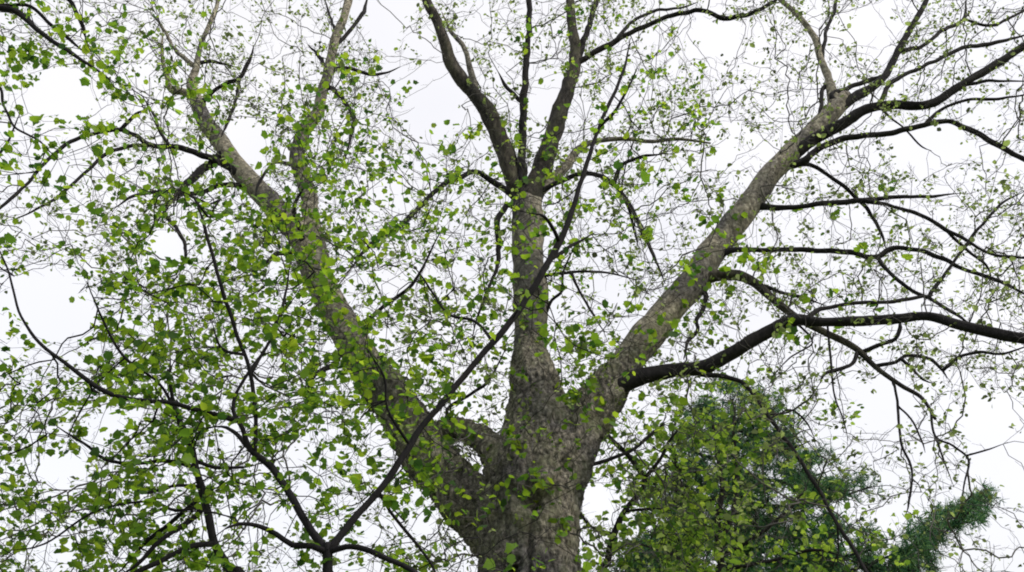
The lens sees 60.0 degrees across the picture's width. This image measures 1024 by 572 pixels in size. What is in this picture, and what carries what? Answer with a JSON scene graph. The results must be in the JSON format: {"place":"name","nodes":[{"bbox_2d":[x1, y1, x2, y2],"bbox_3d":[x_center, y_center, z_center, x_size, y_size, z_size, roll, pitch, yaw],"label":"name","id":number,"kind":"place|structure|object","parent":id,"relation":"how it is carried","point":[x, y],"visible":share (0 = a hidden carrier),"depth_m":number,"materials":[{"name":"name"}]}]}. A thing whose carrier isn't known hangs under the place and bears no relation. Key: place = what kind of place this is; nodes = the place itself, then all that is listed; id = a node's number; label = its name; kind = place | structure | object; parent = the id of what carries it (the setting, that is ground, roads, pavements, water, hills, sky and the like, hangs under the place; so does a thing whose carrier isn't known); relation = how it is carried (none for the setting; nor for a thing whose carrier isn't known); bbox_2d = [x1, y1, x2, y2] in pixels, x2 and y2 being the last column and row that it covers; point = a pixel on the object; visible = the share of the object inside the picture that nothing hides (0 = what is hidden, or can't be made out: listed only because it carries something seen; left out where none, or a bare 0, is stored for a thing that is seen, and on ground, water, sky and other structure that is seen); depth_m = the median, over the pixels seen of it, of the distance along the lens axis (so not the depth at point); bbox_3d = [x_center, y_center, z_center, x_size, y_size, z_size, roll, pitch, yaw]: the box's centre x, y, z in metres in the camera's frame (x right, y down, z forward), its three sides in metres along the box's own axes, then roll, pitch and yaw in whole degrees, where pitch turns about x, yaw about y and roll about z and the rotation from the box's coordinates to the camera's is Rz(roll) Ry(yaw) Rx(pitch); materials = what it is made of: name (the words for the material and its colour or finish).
{"place":"outdoors","nodes":[
{"label":"outdoors","id":0,"kind":"place"},
{"bbox_2d":[0,0,1023,571],"label":"sky","id":1,"kind":"structure","parent":0,"point":[43,301],"materials":[{"name":"white"}]},
{"bbox_3d":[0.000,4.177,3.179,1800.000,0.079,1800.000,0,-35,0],"label":"ground","id":2,"kind":"structure","parent":0,"visible":0},
{"bbox_2d":[0,0,211,261],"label":"overhanging tree","id":3,"kind":"object","parent":2,"relation":"on","point":[24,57],"visible":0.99,"depth_m":8.74,"materials":[{"name":"green plant"}]},
{"bbox_2d":[0,231,255,571],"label":"slender tree","id":4,"kind":"object","parent":2,"relation":"on","point":[84,547],"visible":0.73,"depth_m":8.12,"materials":[{"name":"green plant"}]},
{"bbox_2d":[0,30,721,571],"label":"slender tree","id":5,"kind":"object","parent":2,"relation":"on","point":[306,408],"visible":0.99,"depth_m":7.66,"materials":[{"name":"green plant"}]},
{"bbox_2d":[0,0,1023,571],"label":"tree","id":6,"kind":"object","parent":2,"relation":"on","point":[564,464],"visible":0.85,"depth_m":13.20,"materials":[{"name":"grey plant"}]},
{"bbox_2d":[579,409,743,571],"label":"young tree","id":7,"kind":"object","parent":2,"relation":"on","point":[628,507],"visible":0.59,"depth_m":12.84,"materials":[{"name":"green plant"}]},
{"bbox_2d":[622,365,919,571],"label":"young tree","id":8,"kind":"object","parent":2,"relation":"on","point":[738,551],"visible":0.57,"depth_m":15.38,"materials":[{"name":"green plant"}]},
{"bbox_2d":[609,371,1009,571],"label":"pine tree","id":9,"kind":"object","parent":2,"relation":"on","point":[968,516],"visible":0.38,"depth_m":23.73,"materials":[{"name":"green plant"}]}
]}

